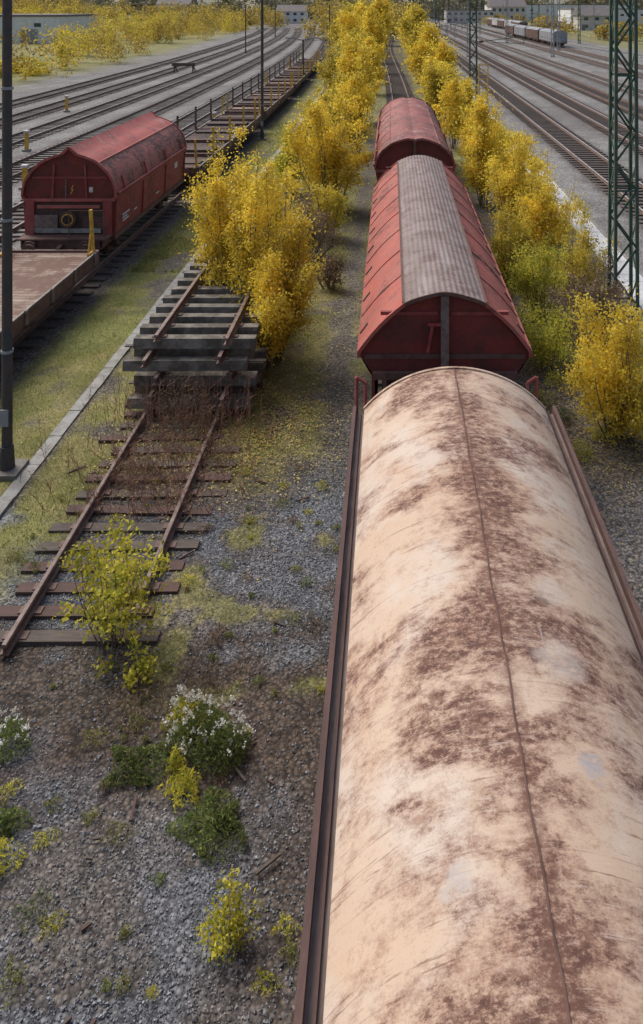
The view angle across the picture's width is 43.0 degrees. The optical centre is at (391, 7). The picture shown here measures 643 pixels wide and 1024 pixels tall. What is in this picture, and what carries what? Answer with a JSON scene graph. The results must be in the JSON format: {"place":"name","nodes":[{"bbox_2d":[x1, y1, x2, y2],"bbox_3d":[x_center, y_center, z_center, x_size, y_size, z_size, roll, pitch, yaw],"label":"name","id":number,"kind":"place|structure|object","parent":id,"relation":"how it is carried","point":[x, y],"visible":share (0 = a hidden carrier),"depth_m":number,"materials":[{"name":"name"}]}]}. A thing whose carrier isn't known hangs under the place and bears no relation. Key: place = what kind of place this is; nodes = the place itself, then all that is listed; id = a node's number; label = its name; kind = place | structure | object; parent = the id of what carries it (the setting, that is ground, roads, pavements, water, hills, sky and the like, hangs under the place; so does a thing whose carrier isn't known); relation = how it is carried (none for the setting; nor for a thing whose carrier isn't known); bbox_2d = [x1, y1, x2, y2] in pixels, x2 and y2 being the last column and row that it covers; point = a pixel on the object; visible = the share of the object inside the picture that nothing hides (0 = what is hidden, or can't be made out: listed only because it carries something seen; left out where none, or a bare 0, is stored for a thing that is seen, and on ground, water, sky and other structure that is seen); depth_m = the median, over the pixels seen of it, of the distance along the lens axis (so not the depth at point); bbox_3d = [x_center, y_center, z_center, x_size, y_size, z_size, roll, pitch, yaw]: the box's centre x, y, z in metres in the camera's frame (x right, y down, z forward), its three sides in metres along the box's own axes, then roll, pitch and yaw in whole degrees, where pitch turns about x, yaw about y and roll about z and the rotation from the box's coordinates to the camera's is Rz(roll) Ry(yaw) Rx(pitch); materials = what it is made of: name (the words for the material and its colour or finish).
{"place":"outdoors","nodes":[
{"label":"outdoors","id":0,"kind":"place"},
{"bbox_2d":[0,13,642,1023],"bbox_3d":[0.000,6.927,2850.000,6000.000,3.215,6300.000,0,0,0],"label":"ground","id":1,"kind":"structure","parent":0,"point":[344,371],"depth_m":11.96,"materials":[{"name":"gravel"}]},
{"bbox_2d":[0,836,27,876],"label":"yellow weed","id":2,"kind":"object","parent":1,"relation":"on","point":[3,842],"visible":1,"depth_m":8.04,"materials":[{"name":"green plant"}]},
{"bbox_2d":[0,953,27,1010],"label":"weed patch","id":3,"kind":"object","parent":1,"relation":"on","point":[14,977],"visible":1,"depth_m":7.07,"materials":[{"name":"green plant"}]},
{"bbox_2d":[0,0,28,480],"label":"lamp post","id":4,"kind":"object","parent":1,"relation":"on","point":[11,467],"visible":1,"depth_m":14.73,"materials":[{"name":"metal"}]},
{"bbox_2d":[0,706,31,762],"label":"flowering weed","id":5,"kind":"object","parent":1,"relation":"on","point":[9,731],"visible":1,"depth_m":9.31,"materials":[{"name":"green plant"}]},
{"bbox_2d":[0,806,33,837],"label":"weed patch","id":6,"kind":"object","parent":1,"relation":"on","point":[8,816],"visible":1,"depth_m":8.40,"materials":[{"name":"green plant"}]},
{"bbox_2d":[12,884,56,937],"bbox_3d":[-3.317,8.436,7.584,0.398,0.113,0.360,0,0,42],"label":"weed patch","id":7,"kind":"object","parent":1,"relation":"on","point":[30,902],"visible":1,"depth_m":7.59,"materials":[{"name":"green plant"}]},
{"bbox_2d":[0,14,98,43],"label":"white warehouse","id":8,"kind":"structure","parent":1,"relation":"on","point":[37,22],"depth_m":190.00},
{"bbox_2d":[48,518,176,677],"bbox_3d":[-3.677,7.712,10.822,1.516,1.645,1.414,0,0,27],"label":"sapling","id":9,"kind":"object","parent":1,"relation":"on","point":[121,575],"visible":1,"depth_m":10.76,"materials":[{"name":"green plant"}]},
{"bbox_2d":[0,0,249,79],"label":"yellow birches","id":10,"kind":"object","parent":1,"relation":"on","point":[139,44],"visible":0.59,"depth_m":152.72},
{"bbox_2d":[0,0,250,77],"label":"yellow bushes","id":11,"kind":"object","parent":1,"relation":"on","point":[37,70],"visible":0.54,"depth_m":166.81,"materials":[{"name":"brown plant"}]},
{"bbox_2d":[0,381,262,655],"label":"railway track","id":12,"kind":"structure","parent":1,"relation":"on","point":[17,634],"depth_m":12.88,"materials":[{"name":"brown wood"}]},
{"bbox_2d":[122,248,286,408],"bbox_3d":[-4.165,7.557,19.857,2.970,1.486,6.887,0,0,0],"label":"track panel stack","id":13,"kind":"object","parent":12,"relation":"on","point":[192,327],"visible":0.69,"depth_m":17.32,"materials":[{"name":"concrete"},{"name":"rusted steel"}]},
{"bbox_2d":[96,457,170,494],"bbox_3d":[-4.511,8.337,14.556,1.275,0.334,0.896,0,0,25],"label":"dry brush patch","id":14,"kind":"object","parent":1,"relation":"on","point":[151,465],"visible":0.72,"depth_m":14.53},
{"bbox_2d":[0,28,267,111],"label":"railway track","id":15,"kind":"structure","parent":1,"relation":"on","point":[27,100],"depth_m":96.35,"materials":[{"name":"brown wood"}]},
{"bbox_2d":[80,664,187,738],"bbox_3d":[-3.026,8.426,9.852,1.246,0.169,0.844,0,0,24],"label":"dry brush patch","id":16,"kind":"object","parent":1,"relation":"on","point":[136,698],"visible":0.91,"depth_m":9.84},
{"bbox_2d":[116,631,160,692],"bbox_3d":[-3.158,8.215,10.153,0.465,0.635,0.538,0,0,-42],"label":"sapling","id":17,"kind":"object","parent":1,"relation":"on","point":[138,666],"visible":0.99,"depth_m":10.18,"materials":[{"name":"green plant"}]},
{"bbox_2d":[0,28,278,128],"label":"railway track","id":18,"kind":"structure","parent":1,"relation":"on","point":[28,115],"depth_m":82.71,"materials":[{"name":"metal"}]},
{"bbox_2d":[99,743,181,788],"bbox_3d":[-2.774,8.431,9.047,0.879,0.162,0.549,0,0,0],"label":"weed patch","id":19,"kind":"object","parent":1,"relation":"on","point":[133,761],"visible":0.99,"depth_m":9.01,"materials":[{"name":"green plant"}]},
{"bbox_2d":[0,28,289,152],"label":"railway track","id":20,"kind":"structure","parent":1,"relation":"on","point":[40,131],"depth_m":71.55,"materials":[{"name":"metal"}]},
{"bbox_2d":[0,28,301,188],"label":"railway track","id":21,"kind":"structure","parent":1,"relation":"on","point":[157,108],"depth_m":67.92,"materials":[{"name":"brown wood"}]},
{"bbox_2d":[0,28,314,250],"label":"railway track","id":22,"kind":"structure","parent":1,"relation":"on","point":[186,123],"depth_m":69.82,"materials":[{"name":"steel"},{"name":"wood"}]},
{"bbox_2d":[15,464,308,1023],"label":"scrap timber","id":23,"kind":"object","parent":1,"relation":"on","point":[257,872],"visible":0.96,"depth_m":8.66,"materials":[{"name":"brown wood"}]},
{"bbox_2d":[14,353,315,521],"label":"dead weeds","id":24,"kind":"object","parent":1,"relation":"on","point":[116,451],"visible":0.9,"depth_m":15.05,"materials":[{"name":"plant"}]},
{"bbox_2d":[0,37,331,381],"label":"railway track","id":25,"kind":"structure","parent":1,"relation":"on","point":[26,333],"depth_m":28.32,"materials":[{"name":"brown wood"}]},
{"bbox_2d":[0,209,99,349],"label":"flat wagon","id":26,"kind":"object","parent":25,"relation":"on","point":[44,281],"visible":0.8,"depth_m":22.27,"materials":[{"name":"brown metal"}]},
{"bbox_2d":[17,111,186,253],"bbox_3d":[-10.350,6.392,30.450,3.180,3.856,10.860,0,0,0],"label":"covered hopper wagon","id":27,"kind":"object","parent":25,"relation":"on","point":[119,180],"visible":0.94,"depth_m":26.09,"materials":[{"name":"red paint"}]},
{"bbox_2d":[176,96,260,183],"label":"flat wagon","id":28,"kind":"object","parent":25,"relation":"on","point":[197,139],"visible":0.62,"depth_m":45.25,"materials":[{"name":"brown metal"}]},
{"bbox_2d":[225,73,293,117],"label":"flat wagon","id":29,"kind":"object","parent":25,"relation":"on","point":[275,97],"visible":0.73,"depth_m":63.83,"materials":[{"name":"brown metal"}]},
{"bbox_2d":[265,59,310,89],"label":"flat wagon","id":30,"kind":"object","parent":25,"relation":"on","point":[299,77],"visible":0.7,"depth_m":83.78,"materials":[{"name":"brown metal"}]},
{"bbox_2d":[288,50,320,71],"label":"flat wagon","id":31,"kind":"object","parent":25,"relation":"on","point":[298,63],"visible":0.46,"depth_m":103.63,"materials":[{"name":"brown metal"}]},
{"bbox_2d":[0,74,332,517],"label":"concrete cable duct","id":32,"kind":"object","parent":1,"relation":"on","point":[11,492],"visible":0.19,"depth_m":17.03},
{"bbox_2d":[129,373,219,449],"bbox_3d":[-4.125,7.947,16.234,1.772,1.113,1.595,0,0,42],"label":"dry brush patch","id":33,"kind":"object","parent":1,"relation":"on","point":[180,410],"visible":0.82,"depth_m":16.19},
{"bbox_2d":[164,744,187,776],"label":"yellow weed","id":34,"kind":"object","parent":1,"relation":"on","point":[176,759],"visible":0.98,"depth_m":8.98,"materials":[{"name":"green plant"}]},
{"bbox_2d":[157,765,201,812],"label":"yellow weed","id":35,"kind":"object","parent":1,"relation":"on","point":[186,778],"visible":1,"depth_m":8.73,"materials":[{"name":"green plant"}]},
{"bbox_2d":[159,684,208,734],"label":"flowering weed","id":36,"kind":"object","parent":1,"relation":"on","point":[178,704],"visible":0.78,"depth_m":9.57,"materials":[{"name":"plant"}]},
{"bbox_2d":[157,694,247,777],"bbox_3d":[-2.115,8.248,9.314,1.017,0.523,0.775,0,0,28],"label":"flowering weed","id":37,"kind":"object","parent":1,"relation":"on","point":[211,720],"visible":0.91,"depth_m":9.27,"materials":[{"name":"green plant"}]},
{"bbox_2d":[165,785,249,865],"bbox_3d":[-1.812,8.423,8.378,0.851,0.178,0.684,0,0,33],"label":"weed patch","id":38,"kind":"object","parent":1,"relation":"on","point":[209,814],"visible":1,"depth_m":8.35,"materials":[{"name":"green plant"}]},
{"bbox_2d":[176,656,249,703],"bbox_3d":[-2.238,8.435,10.248,0.892,0.141,0.579,0,0,-22],"label":"dry brush patch","id":39,"kind":"object","parent":1,"relation":"on","point":[209,680],"visible":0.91,"depth_m":10.19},
{"bbox_2d":[186,432,245,469],"bbox_3d":[-3.228,8.238,15.155,1.037,0.521,0.675,0,0,21],"label":"dry brush patch","id":40,"kind":"object","parent":1,"relation":"on","point":[223,443],"visible":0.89,"depth_m":15.15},
{"bbox_2d":[200,711,255,776],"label":"flowering weed","id":41,"kind":"object","parent":1,"relation":"on","point":[243,730],"visible":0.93,"depth_m":9.19,"materials":[{"name":"green plant"}]},
{"bbox_2d":[194,866,265,965],"bbox_3d":[-1.463,8.244,7.303,0.578,0.579,0.556,0,0,16],"label":"sapling","id":42,"kind":"object","parent":1,"relation":"on","point":[235,922],"visible":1,"depth_m":7.34,"materials":[{"name":"yellow plant"}]},
{"bbox_2d":[178,121,327,367],"bbox_3d":[-3.292,5.775,19.940,2.602,5.534,5.206,0,0,-39],"label":"birch tree","id":43,"kind":"object","parent":1,"relation":"on","point":[276,293],"visible":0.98,"depth_m":19.50,"materials":[{"name":"yellow plant"}]},
{"bbox_2d":[257,0,266,139],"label":"lamp post","id":44,"kind":"object","parent":1,"relation":"on","point":[262,78],"visible":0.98,"depth_m":51.92,"materials":[{"name":"metal"}]},
{"bbox_2d":[248,158,294,243],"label":"shrub","id":45,"kind":"object","parent":1,"relation":"on","point":[272,169],"visible":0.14,"depth_m":29.05,"materials":[{"name":"yellow plant"}]},
{"bbox_2d":[269,127,308,195],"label":"shrub","id":46,"kind":"object","parent":1,"relation":"on","point":[282,158],"visible":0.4,"depth_m":36.57,"materials":[{"name":"yellow plant"}]},
{"bbox_2d":[277,11,307,23],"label":"walls","id":47,"kind":"structure","parent":1,"relation":"on","point":[298,17],"depth_m":425.00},
{"bbox_2d":[280,183,349,260],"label":"dry shrub","id":48,"kind":"object","parent":1,"relation":"on","point":[318,239],"visible":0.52,"depth_m":27.18,"materials":[{"name":"brown plant"}]},
{"bbox_2d":[295,96,339,169],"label":"birch tree","id":49,"kind":"object","parent":1,"relation":"on","point":[305,108],"visible":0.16,"depth_m":40.44,"materials":[{"name":"yellow plant"}]},
{"bbox_2d":[0,0,642,41],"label":"autumn trees","id":50,"kind":"object","parent":1,"relation":"on","point":[322,11],"visible":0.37,"depth_m":295.65,"materials":[{"name":"plant"}]},
{"bbox_2d":[0,188,642,587],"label":"fallen leaves","id":51,"kind":"object","parent":1,"relation":"on","point":[274,424],"visible":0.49,"depth_m":16.17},
{"bbox_2d":[1,0,642,19],"bbox_3d":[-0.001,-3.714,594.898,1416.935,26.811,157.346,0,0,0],"label":"distant forest","id":52,"kind":"object","parent":1,"relation":"on","point":[440,4],"visible":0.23,"depth_m":556.85,"materials":[{"name":"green plant"}]},
{"bbox_2d":[272,82,377,209],"bbox_3d":[-2.639,5.849,33.967,4.144,5.389,3.767,0,0,30],"label":"birch tree","id":53,"kind":"object","parent":1,"relation":"on","point":[329,158],"visible":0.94,"depth_m":33.47,"materials":[{"name":"yellow plant"}]},
{"bbox_2d":[306,248,350,292],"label":"shrub","id":54,"kind":"object","parent":1,"relation":"on","point":[331,268],"visible":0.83,"depth_m":24.30,"materials":[{"name":"brown plant"}]},
{"bbox_2d":[302,178,355,239],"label":"shrub","id":55,"kind":"object","parent":1,"relation":"on","point":[333,200],"visible":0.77,"depth_m":29.51,"materials":[{"name":"yellow plant"}]},
{"bbox_2d":[317,70,351,133],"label":"birch tree","id":56,"kind":"object","parent":1,"relation":"on","point":[336,80],"visible":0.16,"depth_m":52.89,"materials":[{"name":"yellow plant"}]},
{"bbox_2d":[311,42,365,100],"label":"birch tree","id":57,"kind":"object","parent":1,"relation":"on","point":[330,66],"visible":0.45,"depth_m":69.84,"materials":[{"name":"yellow plant"}]},
{"bbox_2d":[318,0,366,47],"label":"birch tree","id":58,"kind":"object","parent":1,"relation":"on","point":[332,31],"visible":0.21,"depth_m":148.16,"materials":[{"name":"yellow plant"}]},
{"bbox_2d":[328,48,378,152],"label":"birch tree","id":59,"kind":"object","parent":1,"relation":"on","point":[355,83],"visible":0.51,"depth_m":46.90,"materials":[{"name":"yellow plant"}]},
{"bbox_2d":[330,25,376,57],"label":"birch tree","id":60,"kind":"object","parent":1,"relation":"on","point":[355,30],"visible":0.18,"depth_m":91.96,"materials":[{"name":"yellow plant"}]},
{"bbox_2d":[332,0,380,44],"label":"birch tree","id":61,"kind":"object","parent":1,"relation":"on","point":[346,20],"visible":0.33,"depth_m":123.25,"materials":[{"name":"yellow plant"}]},
{"bbox_2d":[327,33,387,110],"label":"birch tree","id":62,"kind":"object","parent":1,"relation":"on","point":[350,54],"visible":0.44,"depth_m":59.35,"materials":[{"name":"yellow plant"}]},
{"bbox_2d":[357,34,389,83],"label":"birch tree","id":63,"kind":"object","parent":1,"relation":"on","point":[377,51],"visible":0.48,"depth_m":79.01,"materials":[{"name":"yellow plant"}]},
{"bbox_2d":[357,5,394,72],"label":"birch tree","id":64,"kind":"object","parent":1,"relation":"on","point":[371,24],"visible":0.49,"depth_m":103.58,"materials":[{"name":"yellow plant"}]},
{"bbox_2d":[369,0,395,39],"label":"birch tree","id":65,"kind":"object","parent":1,"relation":"on","point":[382,12],"visible":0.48,"depth_m":179.22,"materials":[{"name":"yellow plant"}]},
{"bbox_2d":[378,33,413,392],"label":"railway track","id":66,"kind":"structure","parent":1,"relation":"on","point":[398,86],"depth_m":95.09,"materials":[{"name":"brown wood"}]},
{"bbox_2d":[373,97,456,180],"bbox_3d":[0.880,6.625,37.600,3.180,3.390,15.960,0,0,0],"label":"covered hopper wagon","id":67,"kind":"object","parent":66,"relation":"on","point":[409,126],"visible":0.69,"depth_m":32.74,"materials":[{"name":"red paint"}]},
{"bbox_2d":[355,155,537,413],"bbox_3d":[0.930,6.626,20.600,3.100,3.388,14.860,0,0,0],"label":"covered hopper wagon","id":68,"kind":"object","parent":66,"relation":"on","point":[435,293],"visible":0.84,"depth_m":15.17,"materials":[{"name":"red paint"}]},
{"bbox_2d":[293,366,642,1023],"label":"wagon","id":69,"kind":"object","parent":66,"relation":"on","point":[476,852],"visible":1,"depth_m":6.12,"materials":[{"name":"beige paint"},{"name":"brown rusty steel"}]},
{"bbox_2d":[385,0,434,52],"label":"birch shrub","id":70,"kind":"object","parent":1,"relation":"on","point":[418,15],"visible":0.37,"depth_m":139.57,"materials":[{"name":"yellow plant"}]},
{"bbox_2d":[399,34,437,82],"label":"birch shrub","id":71,"kind":"object","parent":1,"relation":"on","point":[417,56],"visible":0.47,"depth_m":91.40,"materials":[{"name":"yellow plant"}]},
{"bbox_2d":[410,18,448,54],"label":"birch shrub","id":72,"kind":"object","parent":1,"relation":"on","point":[427,31],"visible":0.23,"depth_m":103.35,"materials":[{"name":"yellow plant"}]},
{"bbox_2d":[413,52,461,95],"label":"birch shrub","id":73,"kind":"object","parent":1,"relation":"on","point":[436,61],"visible":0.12,"depth_m":72.67,"materials":[{"name":"yellow plant"}]},
{"bbox_2d":[418,59,460,121],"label":"birch shrub","id":74,"kind":"object","parent":1,"relation":"on","point":[433,74],"visible":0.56,"depth_m":60.61,"materials":[{"name":"yellow plant"}]},
{"bbox_2d":[419,35,460,76],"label":"birch shrub","id":75,"kind":"object","parent":1,"relation":"on","point":[442,53],"visible":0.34,"depth_m":81.48,"materials":[{"name":"yellow plant"}]},
{"bbox_2d":[423,74,472,148],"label":"birch shrub","id":76,"kind":"object","parent":1,"relation":"on","point":[452,95],"visible":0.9,"depth_m":48.61,"materials":[{"name":"yellow plant"}]},
{"bbox_2d":[444,10,494,22],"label":"industrial hall","id":77,"kind":"structure","parent":1,"relation":"on","point":[487,13],"depth_m":440.00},
{"bbox_2d":[452,89,494,166],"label":"birch shrub","id":78,"kind":"object","parent":1,"relation":"on","point":[466,123],"visible":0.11,"depth_m":40.72,"materials":[{"name":"yellow plant"}]},
{"bbox_2d":[458,86,513,206],"bbox_3d":[4.168,5.951,34.572,2.872,5.176,3.155,0,0,0],"label":"birch shrub","id":79,"kind":"object","parent":1,"relation":"on","point":[480,143],"visible":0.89,"depth_m":34.56,"materials":[{"name":"yellow plant"}]},
{"bbox_2d":[469,0,523,97],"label":"lattice mast","id":80,"kind":"object","parent":1,"relation":"on","point":[470,36],"visible":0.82,"depth_m":66.72,"materials":[{"name":"metal"}]},
{"bbox_2d":[487,7,525,20],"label":"walls","id":81,"kind":"structure","parent":1,"relation":"on","point":[514,12],"depth_m":470.00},
{"bbox_2d":[486,0,526,6],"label":"roof","id":82,"kind":"structure","parent":81,"relation":"on","point":[510,3],"depth_m":472.85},
{"bbox_2d":[489,128,540,176],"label":"birch shrub","id":83,"kind":"object","parent":1,"relation":"on","point":[528,139],"visible":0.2,"depth_m":36.99,"materials":[{"name":"yellow plant"}]},
{"bbox_2d":[488,194,547,282],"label":"shrub","id":84,"kind":"object","parent":1,"relation":"on","point":[501,243],"visible":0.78,"depth_m":25.08,"materials":[{"name":"green plant"}]},
{"bbox_2d":[479,124,559,235],"bbox_3d":[4.651,6.381,29.500,3.027,4.314,3.000,0,0,0],"label":"birch shrub","id":85,"kind":"object","parent":1,"relation":"on","point":[511,185],"visible":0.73,"depth_m":29.50,"materials":[{"name":"yellow plant"}]},
{"bbox_2d":[422,24,642,156],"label":"railway track","id":86,"kind":"structure","parent":1,"relation":"on","point":[594,118],"depth_m":73.57,"materials":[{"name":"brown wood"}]},
{"bbox_2d":[430,24,642,120],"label":"railway track","id":87,"kind":"structure","parent":1,"relation":"on","point":[590,91],"depth_m":95.07,"materials":[{"name":"brown wood"}]},
{"bbox_2d":[510,147,565,224],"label":"birch shrub","id":88,"kind":"object","parent":1,"relation":"on","point":[547,168],"visible":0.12,"depth_m":31.59,"materials":[{"name":"yellow plant"}]},
{"bbox_2d":[436,40,642,223],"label":"railway track","id":89,"kind":"structure","parent":1,"relation":"on","point":[570,145],"depth_m":52.29,"materials":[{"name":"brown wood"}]},
{"bbox_2d":[504,228,574,320],"bbox_3d":[4.045,7.282,22.247,2.129,2.508,2.007,0,0,14],"label":"shrub","id":90,"kind":"object","parent":1,"relation":"on","point":[526,271],"visible":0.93,"depth_m":22.07,"materials":[{"name":"green plant"}]},
{"bbox_2d":[437,23,642,98],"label":"railway track","id":91,"kind":"structure","parent":1,"relation":"on","point":[602,80],"depth_m":116.15,"materials":[{"name":"steel rails"},{"name":"wood sleepers"},{"name":"gravel ballast"}]},
{"bbox_2d":[514,294,580,379],"bbox_3d":[3.583,7.677,19.210,2.134,1.720,1.841,0,0,0],"label":"shrub","id":92,"kind":"object","parent":1,"relation":"on","point":[555,340],"visible":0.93,"depth_m":19.01,"materials":[{"name":"green plant"}]},
{"bbox_2d":[455,25,642,78],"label":"railway track","id":93,"kind":"structure","parent":1,"relation":"on","point":[580,60],"depth_m":142.35,"materials":[{"name":"metal"}]},
{"bbox_2d":[511,156,589,262],"bbox_3d":[5.193,6.711,27.003,2.781,3.651,2.298,0,0,36],"label":"birch shrub","id":94,"kind":"object","parent":1,"relation":"on","point":[543,203],"visible":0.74,"depth_m":26.74,"materials":[{"name":"yellow plant"}]},
{"bbox_2d":[460,23,642,69],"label":"railway track","id":95,"kind":"structure","parent":1,"relation":"on","point":[605,58],"depth_m":158.12,"materials":[{"name":"steel rails"},{"name":"wood sleepers"},{"name":"gravel ballast"}]},
{"bbox_2d":[539,28,566,46],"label":"freight wagon","id":96,"kind":"object","parent":95,"relation":"on","point":[547,33],"visible":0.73,"depth_m":172.00,"materials":[{"name":"grey metal"}]},
{"bbox_2d":[484,4,633,20],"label":"industrial hall","id":97,"kind":"structure","parent":1,"relation":"on","point":[535,9],"depth_m":500.00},
{"bbox_2d":[538,201,622,305],"bbox_3d":[5.432,7.125,23.592,2.607,2.826,2.100,0,0,-26],"label":"birch shrub","id":98,"kind":"object","parent":1,"relation":"on","point":[580,261],"visible":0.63,"depth_m":23.48,"materials":[{"name":"yellow plant"}]},
{"bbox_2d":[532,246,638,350],"bbox_3d":[5.151,7.287,20.413,2.492,2.502,2.348,0,0,-16],"label":"shrub","id":99,"kind":"object","parent":1,"relation":"on","point":[616,289],"visible":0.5,"depth_m":20.32,"materials":[{"name":"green plant"}]},
{"bbox_2d":[572,6,613,29],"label":"signal box","id":100,"kind":"object","parent":1,"relation":"on","point":[602,10],"visible":0.58,"depth_m":300.97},
{"bbox_2d":[555,282,642,447],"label":"birch shrub","id":101,"kind":"object","parent":1,"relation":"on","point":[594,367],"visible":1,"depth_m":15.65,"materials":[{"name":"yellow plant"}]},
{"bbox_2d":[558,8,642,26],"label":"industrial hall","id":102,"kind":"structure","parent":1,"relation":"on","point":[622,16],"depth_m":360.00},
{"bbox_2d":[606,0,642,315],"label":"lattice mast","id":103,"kind":"object","parent":1,"relation":"on","point":[617,168],"visible":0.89,"depth_m":22.53,"materials":[{"name":"metal"}]},
{"bbox_2d":[0,121,642,700],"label":"grass","id":104,"kind":"structure","parent":0,"point":[170,247],"depth_m":19.18,"materials":[{"name":"plant"}]},
{"bbox_2d":[458,79,642,307],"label":"concrete path","id":105,"kind":"structure","parent":0,"point":[596,230],"depth_m":29.16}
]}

